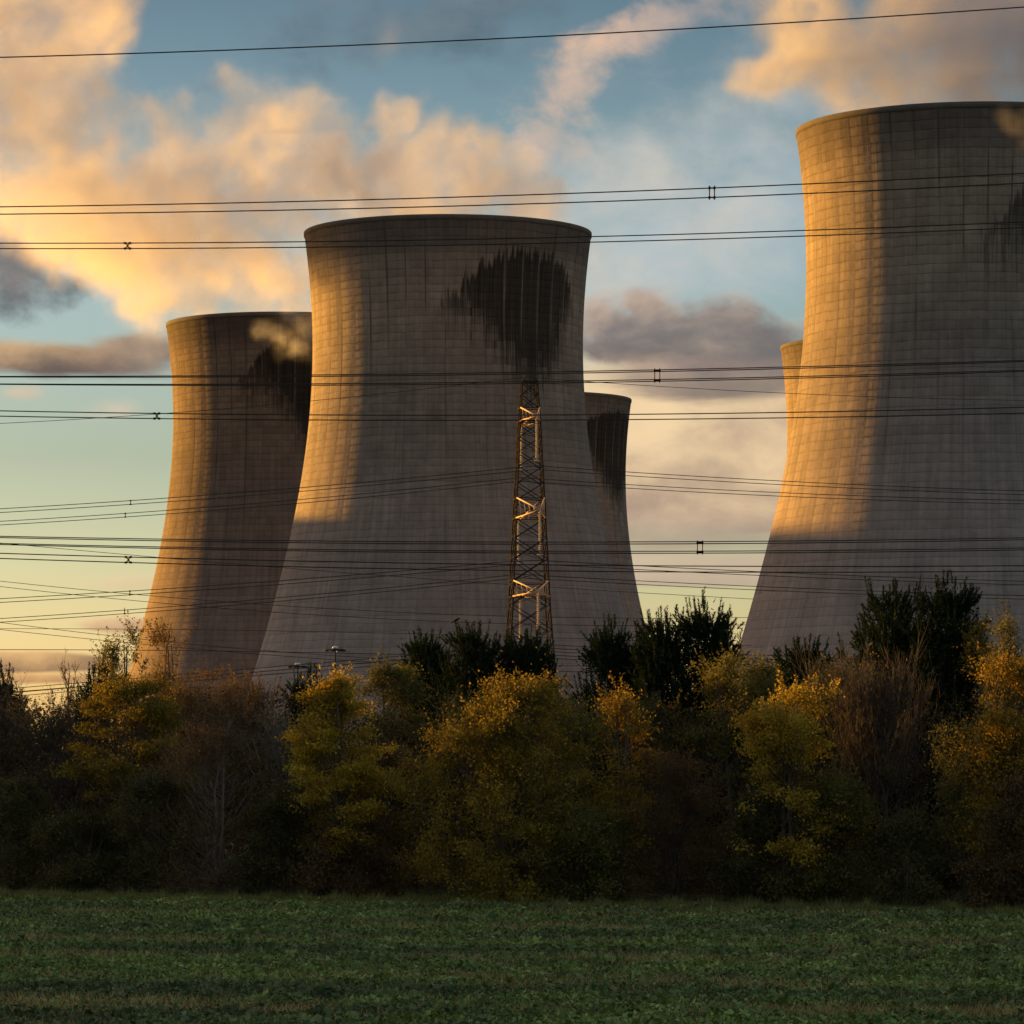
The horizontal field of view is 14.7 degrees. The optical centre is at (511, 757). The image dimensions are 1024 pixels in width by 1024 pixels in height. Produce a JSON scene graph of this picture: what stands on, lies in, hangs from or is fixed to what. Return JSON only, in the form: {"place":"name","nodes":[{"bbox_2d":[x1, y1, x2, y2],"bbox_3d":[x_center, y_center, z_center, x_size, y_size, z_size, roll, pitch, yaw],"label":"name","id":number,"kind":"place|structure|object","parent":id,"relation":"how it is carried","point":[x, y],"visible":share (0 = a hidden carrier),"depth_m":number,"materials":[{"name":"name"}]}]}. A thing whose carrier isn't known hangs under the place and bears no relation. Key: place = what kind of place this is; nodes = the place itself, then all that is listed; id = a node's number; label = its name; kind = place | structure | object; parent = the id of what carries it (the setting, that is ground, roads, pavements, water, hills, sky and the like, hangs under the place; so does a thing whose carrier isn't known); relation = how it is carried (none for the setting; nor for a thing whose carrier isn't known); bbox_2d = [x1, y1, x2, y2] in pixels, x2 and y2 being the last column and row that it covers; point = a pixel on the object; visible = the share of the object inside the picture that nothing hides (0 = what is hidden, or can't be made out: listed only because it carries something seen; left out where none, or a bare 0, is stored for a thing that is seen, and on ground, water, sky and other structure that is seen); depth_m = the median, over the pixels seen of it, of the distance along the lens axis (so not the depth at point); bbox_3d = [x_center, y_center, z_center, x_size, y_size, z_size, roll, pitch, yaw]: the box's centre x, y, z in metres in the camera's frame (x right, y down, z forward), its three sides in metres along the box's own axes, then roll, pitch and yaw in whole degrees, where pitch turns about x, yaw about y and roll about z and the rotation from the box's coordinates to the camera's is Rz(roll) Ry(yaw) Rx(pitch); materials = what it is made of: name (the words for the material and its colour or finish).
{"place":"outdoors","nodes":[
{"label":"outdoors","id":0,"kind":"place"},
{"bbox_2d":[109,311,312,766],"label":"cooling tower","id":1,"kind":"structure","parent":0,"point":[220,457],"depth_m":988.77,"materials":[{"name":"concrete"}]},
{"bbox_2d":[0,629,601,672],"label":"power line","id":2,"kind":"object","parent":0,"point":[224,651],"visible":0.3,"depth_m":714.93,"materials":[{"name":"metal"}]},
{"bbox_2d":[1,622,629,666],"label":"power line","id":3,"kind":"object","parent":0,"point":[230,647],"visible":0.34,"depth_m":704.64,"materials":[{"name":"metal"}]},
{"bbox_2d":[0,586,672,625],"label":"power line","id":4,"kind":"object","parent":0,"point":[307,614],"visible":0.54,"depth_m":722.59,"materials":[{"name":"metal"}]},
{"bbox_2d":[1,581,747,617],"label":"power line","id":5,"kind":"object","parent":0,"point":[314,607],"visible":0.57,"depth_m":711.35,"materials":[{"name":"metal"}]},
{"bbox_2d":[0,628,751,645],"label":"power line","id":6,"kind":"object","parent":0,"point":[265,630],"visible":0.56,"depth_m":689.97,"materials":[{"name":"metal"}]},
{"bbox_2d":[16,544,747,598],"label":"power line","id":7,"kind":"object","parent":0,"point":[382,575],"visible":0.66,"depth_m":724.87,"materials":[{"name":"metal"}]},
{"bbox_2d":[0,649,769,667],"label":"power line","id":8,"kind":"object","parent":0,"point":[226,651],"visible":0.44,"depth_m":679.96,"materials":[{"name":"metal"}]},
{"bbox_2d":[15,650,840,695],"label":"power line","id":9,"kind":"object","parent":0,"point":[321,670],"visible":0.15,"depth_m":462.72,"materials":[{"name":"metal"}]},
{"bbox_2d":[233,214,632,780],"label":"cooling tower","id":10,"kind":"structure","parent":0,"point":[453,309],"depth_m":812.76,"materials":[{"name":"concrete"}]},
{"bbox_2d":[17,644,996,691],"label":"power line","id":11,"kind":"object","parent":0,"point":[323,666],"visible":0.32,"depth_m":445.17,"materials":[{"name":"metal"}]},
{"bbox_2d":[0,784,1023,1023],"bbox_3d":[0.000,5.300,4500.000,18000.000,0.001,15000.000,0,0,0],"label":"ground","id":12,"kind":"structure","parent":0,"point":[431,892],"depth_m":106.37,"materials":[{"name":"green plant"}]},
{"bbox_2d":[0,657,37,867],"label":"tree","id":13,"kind":"object","parent":12,"relation":"on","point":[4,683],"visible":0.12,"depth_m":184.02,"materials":[{"name":"green plant"}]},
{"bbox_2d":[0,665,42,827],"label":"bare tree","id":14,"kind":"object","parent":12,"relation":"on","point":[3,717],"visible":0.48,"depth_m":168.54,"materials":[{"name":"brown plant"}]},
{"bbox_2d":[0,767,70,889],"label":"dark shrub","id":15,"kind":"object","parent":12,"relation":"on","point":[14,802],"visible":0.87,"depth_m":155.26,"materials":[{"name":"green plant"}]},
{"bbox_2d":[0,669,102,871],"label":"bare tree","id":16,"kind":"object","parent":12,"relation":"on","point":[61,725],"visible":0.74,"depth_m":163.51,"materials":[{"name":"brown plant"}]},
{"bbox_2d":[42,650,77,855],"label":"bare tree","id":17,"kind":"object","parent":12,"relation":"on","point":[66,684],"visible":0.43,"depth_m":194.16,"materials":[{"name":"brown plant"}]},
{"bbox_2d":[18,796,144,894],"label":"dark shrub","id":18,"kind":"object","parent":12,"relation":"on","point":[99,854],"visible":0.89,"depth_m":153.34,"materials":[{"name":"green plant"}]},
{"bbox_2d":[58,659,130,861],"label":"tree","id":19,"kind":"object","parent":12,"relation":"on","point":[85,691],"visible":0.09,"depth_m":184.35,"materials":[{"name":"green plant"}]},
{"bbox_2d":[89,626,131,701],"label":"skyline sapling","id":20,"kind":"object","parent":12,"relation":"on","point":[114,655],"visible":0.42,"depth_m":191.46,"materials":[{"name":"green plant"}]},
{"bbox_2d":[41,659,205,892],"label":"yellow tree","id":21,"kind":"object","parent":12,"relation":"on","point":[150,712],"visible":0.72,"depth_m":154.83,"materials":[{"name":"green plant"}]},
{"bbox_2d":[104,608,152,711],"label":"skyline sapling","id":22,"kind":"object","parent":12,"relation":"on","point":[134,655],"visible":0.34,"depth_m":189.94,"materials":[{"name":"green plant"}]},
{"bbox_2d":[94,760,201,892],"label":"olive shrub","id":23,"kind":"object","parent":12,"relation":"on","point":[140,792],"visible":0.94,"depth_m":151.70,"materials":[{"name":"green plant"}]},
{"bbox_2d":[138,616,195,867],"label":"skyline sapling","id":24,"kind":"object","parent":12,"relation":"on","point":[156,641],"visible":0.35,"depth_m":187.25,"materials":[{"name":"brown plant"}]},
{"bbox_2d":[134,651,261,875],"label":"brown tree","id":25,"kind":"object","parent":12,"relation":"on","point":[182,700],"visible":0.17,"depth_m":176.25,"materials":[{"name":"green plant"}]},
{"bbox_2d":[119,709,313,895],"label":"russet shrub","id":26,"kind":"object","parent":12,"relation":"on","point":[217,834],"visible":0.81,"depth_m":152.05,"materials":[{"name":"brown plant"}]},
{"bbox_2d":[178,679,290,879],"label":"bare tree","id":27,"kind":"object","parent":12,"relation":"on","point":[246,719],"visible":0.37,"depth_m":167.99,"materials":[{"name":"brown plant"}]},
{"bbox_2d":[209,659,309,871],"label":"brown tree","id":28,"kind":"object","parent":12,"relation":"on","point":[256,693],"visible":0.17,"depth_m":172.74,"materials":[{"name":"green plant"}]},
{"bbox_2d":[215,773,339,895],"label":"dark shrub","id":29,"kind":"object","parent":12,"relation":"on","point":[271,812],"visible":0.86,"depth_m":149.95,"materials":[{"name":"green plant"}]},
{"bbox_2d":[243,688,325,878],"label":"bare tree","id":30,"kind":"object","parent":12,"relation":"on","point":[272,750],"visible":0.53,"depth_m":161.29,"materials":[{"name":"brown plant"}]},
{"bbox_2d":[288,663,306,678],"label":"floodlight mast","id":31,"kind":"object","parent":12,"relation":"on","point":[297,666],"visible":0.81,"depth_m":689.64,"materials":[{"name":"metal"}]},
{"bbox_2d":[275,662,337,868],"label":"tree","id":32,"kind":"object","parent":12,"relation":"on","point":[296,686],"visible":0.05,"depth_m":173.06,"materials":[{"name":"green plant"}]},
{"bbox_2d":[325,646,345,671],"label":"floodlight mast","id":33,"kind":"object","parent":12,"relation":"on","point":[335,650],"visible":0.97,"depth_m":649.62,"materials":[{"name":"metal"}]},
{"bbox_2d":[270,661,413,878],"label":"yellow tree","id":34,"kind":"object","parent":12,"relation":"on","point":[318,741],"visible":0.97,"depth_m":149.39,"materials":[{"name":"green plant"}]},
{"bbox_2d":[272,810,413,897],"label":"dark shrub","id":35,"kind":"object","parent":12,"relation":"on","point":[320,883],"visible":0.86,"depth_m":148.49,"materials":[{"name":"green plant"}]},
{"bbox_2d":[307,734,450,887],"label":"dark tree","id":36,"kind":"object","parent":12,"relation":"on","point":[390,760],"visible":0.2,"depth_m":153.88,"materials":[{"name":"green plant"}]},
{"bbox_2d":[343,643,447,882],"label":"olive tree","id":37,"kind":"object","parent":12,"relation":"on","point":[401,694],"visible":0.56,"depth_m":164.41,"materials":[{"name":"green plant"}]},
{"bbox_2d":[384,745,452,895],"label":"orange sapling","id":38,"kind":"object","parent":12,"relation":"on","point":[408,763],"visible":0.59,"depth_m":149.87,"materials":[{"name":"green plant"}]},
{"bbox_2d":[385,627,459,864],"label":"pine tree","id":39,"kind":"object","parent":12,"relation":"on","point":[425,653],"visible":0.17,"depth_m":174.64,"materials":[{"name":"green plant"}]},
{"bbox_2d":[406,684,518,887],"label":"dark tree","id":40,"kind":"object","parent":12,"relation":"on","point":[450,704],"visible":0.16,"depth_m":161.28,"materials":[{"name":"green plant"}]},
{"bbox_2d":[417,619,548,876],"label":"pine tree","id":41,"kind":"object","parent":12,"relation":"on","point":[471,648],"visible":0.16,"depth_m":170.59,"materials":[{"name":"green plant"}]},
{"bbox_2d":[362,647,660,903],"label":"golden bush","id":42,"kind":"object","parent":12,"relation":"on","point":[526,701],"visible":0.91,"depth_m":143.48,"materials":[{"name":"yellow plant"}]},
{"bbox_2d":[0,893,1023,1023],"bbox_3d":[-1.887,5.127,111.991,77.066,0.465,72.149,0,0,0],"label":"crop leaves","id":43,"kind":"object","parent":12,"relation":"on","point":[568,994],"visible":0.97,"depth_m":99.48,"materials":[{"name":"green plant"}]},
{"bbox_2d":[0,663,1023,894],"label":"woodland","id":44,"kind":"object","parent":12,"relation":"on","point":[368,740],"visible":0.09,"depth_m":162.78,"materials":[{"name":"brown plant"}]},
{"bbox_2d":[0,807,1023,905],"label":"undergrowth","id":45,"kind":"object","parent":12,"relation":"on","point":[427,886],"visible":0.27,"depth_m":149.10,"materials":[{"name":"green plant"}]},
{"bbox_2d":[0,898,1023,1023],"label":"stubble","id":46,"kind":"object","parent":12,"relation":"on","point":[781,982],"visible":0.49,"depth_m":96.29,"materials":[{"name":"green plant"}]},
{"bbox_2d":[477,625,568,870],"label":"pine tree","id":47,"kind":"object","parent":12,"relation":"on","point":[527,654],"visible":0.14,"depth_m":170.92,"materials":[{"name":"green plant"}]},
{"bbox_2d":[505,374,558,699],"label":"lattice pylon","id":48,"kind":"object","parent":12,"relation":"on","point":[541,510],"visible":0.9,"depth_m":455.89,"materials":[{"name":"metal"}]},
{"bbox_2d":[503,791,641,902],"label":"olive shrub","id":49,"kind":"object","parent":12,"relation":"on","point":[600,883],"visible":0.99,"depth_m":142.41,"materials":[{"name":"green plant"}]},
{"bbox_2d":[515,690,640,870],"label":"dark tree","id":50,"kind":"object","parent":12,"relation":"on","point":[586,737],"visible":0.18,"depth_m":158.02,"materials":[{"name":"green plant"}]},
{"bbox_2d":[557,612,644,881],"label":"pine tree","id":51,"kind":"object","parent":12,"relation":"on","point":[605,657],"visible":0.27,"depth_m":166.17,"materials":[{"name":"green plant"}]},
{"bbox_2d":[568,671,666,899],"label":"yellow sapling","id":52,"kind":"object","parent":12,"relation":"on","point":[631,726],"visible":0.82,"depth_m":144.46,"materials":[{"name":"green plant"}]},
{"bbox_2d":[609,604,707,884],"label":"pine tree","id":53,"kind":"object","parent":12,"relation":"on","point":[657,649],"visible":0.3,"depth_m":163.44,"materials":[{"name":"green plant"}]},
{"bbox_2d":[601,682,716,890],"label":"dark tree","id":54,"kind":"object","parent":12,"relation":"on","point":[654,702],"visible":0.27,"depth_m":157.50,"materials":[{"name":"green plant"}]},
{"bbox_2d":[598,743,741,904],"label":"russet shrub","id":55,"kind":"object","parent":12,"relation":"on","point":[703,800],"visible":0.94,"depth_m":143.47,"materials":[{"name":"brown plant"}]},
{"bbox_2d":[658,589,753,885],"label":"pine tree","id":56,"kind":"object","parent":12,"relation":"on","point":[704,627],"visible":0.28,"depth_m":163.32,"materials":[{"name":"green plant"}]},
{"bbox_2d":[675,639,800,892],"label":"olive tree","id":57,"kind":"object","parent":12,"relation":"on","point":[760,674],"visible":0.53,"depth_m":155.53,"materials":[{"name":"green plant"}]},
{"bbox_2d":[689,782,813,903],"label":"olive shrub","id":58,"kind":"object","parent":12,"relation":"on","point":[748,826],"visible":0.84,"depth_m":141.46,"materials":[{"name":"green plant"}]},
{"bbox_2d":[739,633,843,889],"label":"pine tree","id":59,"kind":"object","parent":12,"relation":"on","point":[806,654],"visible":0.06,"depth_m":158.34,"materials":[{"name":"green plant"}]},
{"bbox_2d":[726,664,881,902],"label":"yellow tree","id":60,"kind":"object","parent":12,"relation":"on","point":[786,748],"visible":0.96,"depth_m":140.32,"materials":[{"name":"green plant"}]},
{"bbox_2d":[742,759,887,904],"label":"olive shrub","id":61,"kind":"object","parent":12,"relation":"on","point":[839,794],"visible":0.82,"depth_m":140.64,"materials":[{"name":"green plant"}]},
{"bbox_2d":[770,650,917,893],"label":"olive tree","id":62,"kind":"object","parent":12,"relation":"on","point":[828,750],"visible":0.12,"depth_m":153.73,"materials":[{"name":"green plant"}]},
{"bbox_2d":[773,620,955,887],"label":"bare tree","id":63,"kind":"object","parent":12,"relation":"on","point":[871,709],"visible":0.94,"depth_m":142.85,"materials":[{"name":"brown plant"}]},
{"bbox_2d":[828,573,952,879],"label":"pine tree","id":64,"kind":"object","parent":12,"relation":"on","point":[891,632],"visible":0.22,"depth_m":164.70,"materials":[{"name":"green plant"}]},
{"bbox_2d":[835,797,970,907],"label":"olive shrub","id":65,"kind":"object","parent":12,"relation":"on","point":[896,832],"visible":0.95,"depth_m":138.69,"materials":[{"name":"green plant"}]},
{"bbox_2d":[871,569,996,876],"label":"pine tree","id":66,"kind":"object","parent":12,"relation":"on","point":[950,609],"visible":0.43,"depth_m":162.42,"materials":[{"name":"green plant"}]},
{"bbox_2d":[923,704,1003,907],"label":"olive tree","id":67,"kind":"object","parent":12,"relation":"on","point":[963,778],"visible":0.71,"depth_m":139.18,"materials":[{"name":"green plant"}]},
{"bbox_2d":[952,609,1008,886],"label":"orange sapling","id":68,"kind":"object","parent":12,"relation":"on","point":[972,643],"visible":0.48,"depth_m":161.58,"materials":[{"name":"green plant"}]},
{"bbox_2d":[940,637,1023,907],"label":"yellow tree","id":69,"kind":"object","parent":12,"relation":"on","point":[1005,752],"visible":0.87,"depth_m":137.88,"materials":[{"name":"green plant"}]},
{"bbox_2d":[946,760,1023,909],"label":"brown shrub","id":70,"kind":"object","parent":12,"relation":"on","point":[1014,853],"visible":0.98,"depth_m":136.61,"materials":[{"name":"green plant"}]},
{"bbox_2d":[954,598,1023,839],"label":"olive tree","id":71,"kind":"object","parent":12,"relation":"on","point":[1009,649],"visible":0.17,"depth_m":159.19,"materials":[{"name":"green plant"}]},
{"bbox_2d":[0,884,1023,917],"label":"grass","id":72,"kind":"structure","parent":0,"point":[345,899],"depth_m":142.36,"materials":[{"name":"green plant"}]},
{"bbox_2d":[0,360,1023,385],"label":"power line","id":73,"kind":"object","parent":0,"point":[654,371],"visible":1,"depth_m":205.01,"materials":[{"name":"metal"}]},
{"bbox_2d":[0,536,1023,554],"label":"power line","id":74,"kind":"object","parent":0,"point":[697,543],"visible":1,"depth_m":205.18,"materials":[{"name":"metal"}]},
{"bbox_2d":[0,173,1023,214],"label":"power line","id":75,"kind":"object","parent":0,"point":[709,196],"visible":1,"depth_m":204.98,"materials":[{"name":"metal"}]},
{"bbox_2d":[0,221,1023,249],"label":"power line","id":76,"kind":"object","parent":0,"point":[129,248],"visible":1,"depth_m":220.98,"materials":[{"name":"metal"}]},
{"bbox_2d":[0,407,1023,420],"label":"power line","id":77,"kind":"object","parent":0,"point":[156,414],"visible":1,"depth_m":220.98,"materials":[{"name":"metal"}]},
{"bbox_2d":[0,553,1023,572],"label":"power line","id":78,"kind":"object","parent":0,"point":[126,562],"visible":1,"depth_m":220.98,"materials":[{"name":"metal"}]},
{"bbox_2d":[0,465,1023,512],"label":"power line","id":79,"kind":"object","parent":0,"point":[507,472],"visible":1,"depth_m":449.11,"materials":[{"name":"metal"}]},
{"bbox_2d":[0,477,1023,524],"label":"power line","id":80,"kind":"object","parent":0,"point":[508,482],"visible":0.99,"depth_m":464.15,"materials":[{"name":"metal"}]},
{"bbox_2d":[0,6,1023,57],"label":"power line","id":81,"kind":"object","parent":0,"point":[510,37],"visible":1,"depth_m":211.97,"materials":[{"name":"metal"}]},
{"bbox_2d":[0,560,1023,602],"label":"power line","id":82,"kind":"object","parent":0,"point":[129,591],"visible":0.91,"depth_m":445.44,"materials":[{"name":"metal"}]},
{"bbox_2d":[0,574,1023,622],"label":"power line","id":83,"kind":"object","parent":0,"point":[468,583],"visible":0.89,"depth_m":466.56,"materials":[{"name":"metal"}]},
{"bbox_2d":[0,377,1023,423],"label":"power line","id":84,"kind":"object","parent":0,"point":[516,378],"visible":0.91,"depth_m":456.82,"materials":[{"name":"metal"}]},
{"bbox_2d":[0,0,1023,729],"label":"sky","id":85,"kind":"structure","parent":0,"point":[721,106],"materials":[{"name":"blue"}]},
{"bbox_2d":[584,392,645,652],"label":"cooling tower","id":86,"kind":"structure","parent":0,"point":[608,443],"depth_m":1213.30,"materials":[{"name":"concrete"}]},
{"bbox_2d":[780,340,802,453],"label":"cooling tower","id":87,"kind":"structure","parent":0,"point":[791,353],"depth_m":1062.01,"materials":[{"name":"concrete"}]},
{"bbox_2d":[734,101,1023,785],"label":"cooling tower","id":88,"kind":"structure","parent":0,"point":[928,297],"depth_m":673.38,"materials":[{"name":"concrete"}]}
]}

